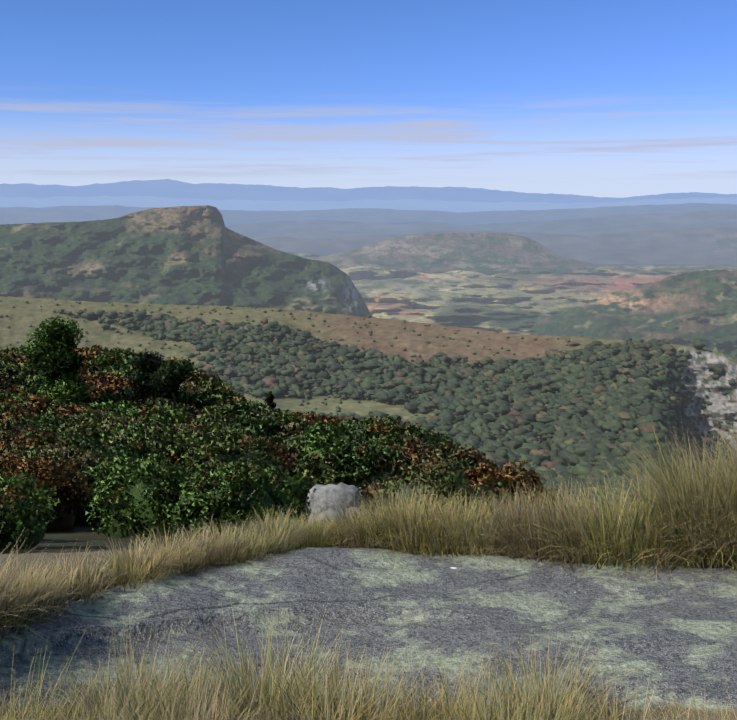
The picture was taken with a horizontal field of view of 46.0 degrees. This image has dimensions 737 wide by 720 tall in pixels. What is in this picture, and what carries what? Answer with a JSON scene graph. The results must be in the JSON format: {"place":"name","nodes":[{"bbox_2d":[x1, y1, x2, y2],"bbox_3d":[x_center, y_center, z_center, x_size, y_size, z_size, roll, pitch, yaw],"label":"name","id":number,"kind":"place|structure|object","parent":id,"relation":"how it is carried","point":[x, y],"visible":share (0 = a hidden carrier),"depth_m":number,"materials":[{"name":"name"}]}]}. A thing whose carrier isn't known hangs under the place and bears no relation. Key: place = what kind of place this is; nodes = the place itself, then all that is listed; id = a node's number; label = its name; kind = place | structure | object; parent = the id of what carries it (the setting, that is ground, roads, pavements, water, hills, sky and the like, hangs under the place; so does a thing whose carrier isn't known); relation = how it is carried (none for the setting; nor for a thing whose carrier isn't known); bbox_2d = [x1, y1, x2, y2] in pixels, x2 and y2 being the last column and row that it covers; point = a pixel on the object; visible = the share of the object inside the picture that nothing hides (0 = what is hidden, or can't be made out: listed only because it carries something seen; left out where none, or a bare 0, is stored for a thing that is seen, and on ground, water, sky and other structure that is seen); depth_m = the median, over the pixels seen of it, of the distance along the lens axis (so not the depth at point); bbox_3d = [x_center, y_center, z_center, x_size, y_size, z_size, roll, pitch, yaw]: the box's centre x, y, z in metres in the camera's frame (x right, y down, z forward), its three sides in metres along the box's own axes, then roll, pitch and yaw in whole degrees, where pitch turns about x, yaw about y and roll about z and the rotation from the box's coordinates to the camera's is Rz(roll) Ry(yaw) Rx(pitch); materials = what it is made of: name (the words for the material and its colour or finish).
{"place":"outdoors","nodes":[
{"label":"outdoors","id":0,"kind":"place"},
{"bbox_2d":[24,317,89,405],"bbox_3d":[-23.187,1.115,65.284,4.930,8.932,5.076,0,11,2],"label":"tall green tree","id":1,"kind":"object","parent":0,"point":[64,363],"depth_m":64.09,"materials":[{"name":"green plant"}]},
{"bbox_2d":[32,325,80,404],"bbox_3d":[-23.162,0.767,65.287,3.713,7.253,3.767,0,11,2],"label":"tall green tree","id":2,"kind":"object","parent":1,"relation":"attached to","point":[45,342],"visible":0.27,"depth_m":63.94,"materials":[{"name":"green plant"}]},
{"bbox_2d":[124,349,165,407],"bbox_3d":[-16.650,2.452,65.270,3.069,6.756,3.562,0,11,2],"label":"sparse tree","id":3,"kind":"object","parent":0,"point":[140,387],"depth_m":64.41,"materials":[{"name":"green plant"}]},
{"bbox_2d":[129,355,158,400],"bbox_3d":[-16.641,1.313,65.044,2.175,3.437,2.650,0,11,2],"label":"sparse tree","id":4,"kind":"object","parent":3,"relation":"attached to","point":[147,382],"visible":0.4,"depth_m":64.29,"materials":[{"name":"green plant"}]},
{"bbox_2d":[0,498,361,553],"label":"slope","id":5,"kind":"structure","parent":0,"point":[82,538],"depth_m":12.54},
{"bbox_2d":[153,359,191,404],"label":"sparse tree leaves","id":6,"kind":"object","parent":5,"relation":"on","point":[170,393],"visible":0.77,"depth_m":68.74,"materials":[{"name":"green plant"}]},
{"bbox_2d":[163,364,185,404],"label":"sparse tree","id":7,"kind":"object","parent":6,"relation":"attached to","point":[172,381],"visible":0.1,"depth_m":68.79,"materials":[{"name":"green plant"}]},
{"bbox_2d":[0,344,569,548],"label":"shrubs","id":8,"kind":"object","parent":5,"relation":"on","point":[67,523],"visible":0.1,"depth_m":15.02,"materials":[{"name":"green plant"}]},
{"bbox_2d":[264,390,278,413],"bbox_3d":[-7.158,4.183,63.928,1.130,4.132,0.833,-8,13,-36],"label":"tree","id":9,"kind":"object","parent":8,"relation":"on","point":[269,399],"depth_m":63.53,"materials":[{"name":"green plant"}]},
{"bbox_2d":[307,482,362,527],"bbox_3d":[-0.784,3.758,22.008,1.583,1.360,1.091,0,11,2],"label":"boulder","id":10,"kind":"object","parent":5,"relation":"on","point":[330,496],"visible":0.44,"depth_m":21.75,"materials":[{"name":"grey stone"}]},
{"bbox_2d":[0,205,372,316],"bbox_3d":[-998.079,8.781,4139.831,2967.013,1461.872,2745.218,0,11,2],"label":"mesa hill","id":11,"kind":"structure","parent":0,"point":[192,255],"depth_m":3913.70,"materials":[{"name":"green plant"}]},
{"bbox_2d":[0,502,377,645],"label":"grass","id":12,"kind":"structure","parent":0,"point":[25,597],"depth_m":5.08,"materials":[{"name":"beige plant"}]},
{"bbox_2d":[0,547,736,719],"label":"rock slab","id":13,"kind":"structure","parent":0,"point":[678,631],"depth_m":4.36,"materials":[{"name":"grey stone"}]},
{"bbox_2d":[0,598,736,719],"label":"grass","id":14,"kind":"structure","parent":13,"relation":"on","point":[168,704],"depth_m":3.19,"materials":[{"name":"beige plant"}]},
{"bbox_2d":[0,296,736,468],"bbox_3d":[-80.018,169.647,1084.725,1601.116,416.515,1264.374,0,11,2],"label":"plateau","id":15,"kind":"structure","parent":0,"point":[21,317],"depth_m":1335.87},
{"bbox_2d":[0,299,736,519],"bbox_3d":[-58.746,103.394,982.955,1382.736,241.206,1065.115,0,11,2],"label":"plateau forest","id":16,"kind":"object","parent":15,"relation":"on","point":[577,381],"visible":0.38,"depth_m":1118.21,"materials":[{"name":"green plant"}]},
{"bbox_2d":[0,179,736,203],"bbox_3d":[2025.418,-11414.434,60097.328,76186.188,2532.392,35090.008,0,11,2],"label":"mountains","id":17,"kind":"structure","parent":0,"point":[167,188],"depth_m":63151.14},
{"bbox_2d":[0,203,736,225],"bbox_3d":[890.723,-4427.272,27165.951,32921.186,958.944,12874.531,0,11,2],"label":"distant hills","id":18,"kind":"structure","parent":0,"point":[15,215],"depth_m":27433.14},
{"bbox_2d":[0,195,736,212],"bbox_3d":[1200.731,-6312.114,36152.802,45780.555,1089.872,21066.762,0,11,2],"label":"mountains","id":19,"kind":"structure","parent":0,"point":[296,205],"depth_m":38398.96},
{"bbox_2d":[0,0,736,197],"label":"sky","id":20,"kind":"structure","parent":0,"point":[596,98],"materials":[{"name":"blue"}]},
{"bbox_2d":[307,233,648,272],"bbox_3d":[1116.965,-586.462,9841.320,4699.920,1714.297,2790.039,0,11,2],"label":"dome hill","id":21,"kind":"structure","parent":0,"point":[485,252],"depth_m":9165.46,"materials":[{"name":"green plant"}]},
{"bbox_2d":[225,210,736,239],"bbox_3d":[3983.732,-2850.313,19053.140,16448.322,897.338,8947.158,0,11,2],"label":"distant hills","id":22,"kind":"structure","parent":0,"point":[317,229],"depth_m":19538.59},
{"bbox_2d":[255,226,736,264],"bbox_3d":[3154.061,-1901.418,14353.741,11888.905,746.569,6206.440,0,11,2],"label":"distant hills","id":23,"kind":"structure","parent":0,"point":[688,246],"depth_m":14121.53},
{"bbox_2d":[286,252,736,334],"bbox_3d":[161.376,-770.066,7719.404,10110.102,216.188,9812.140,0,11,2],"label":"valley floor","id":24,"kind":"structure","parent":0,"point":[517,302],"depth_m":6910.48,"materials":[{"name":"soil"}]},
{"bbox_2d":[313,412,736,589],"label":"grass","id":25,"kind":"structure","parent":0,"point":[690,523],"depth_m":5.51,"materials":[{"name":"beige plant"}]},
{"bbox_2d":[524,269,736,360],"bbox_3d":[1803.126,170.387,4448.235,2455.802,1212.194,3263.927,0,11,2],"label":"hill","id":26,"kind":"structure","parent":0,"point":[686,309],"depth_m":4455.73,"materials":[{"name":"green plant"}]},
{"bbox_2d":[595,230,736,264],"bbox_3d":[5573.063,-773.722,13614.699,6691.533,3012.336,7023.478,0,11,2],"label":"ridge","id":27,"kind":"structure","parent":0,"point":[728,238],"depth_m":13484.85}
]}

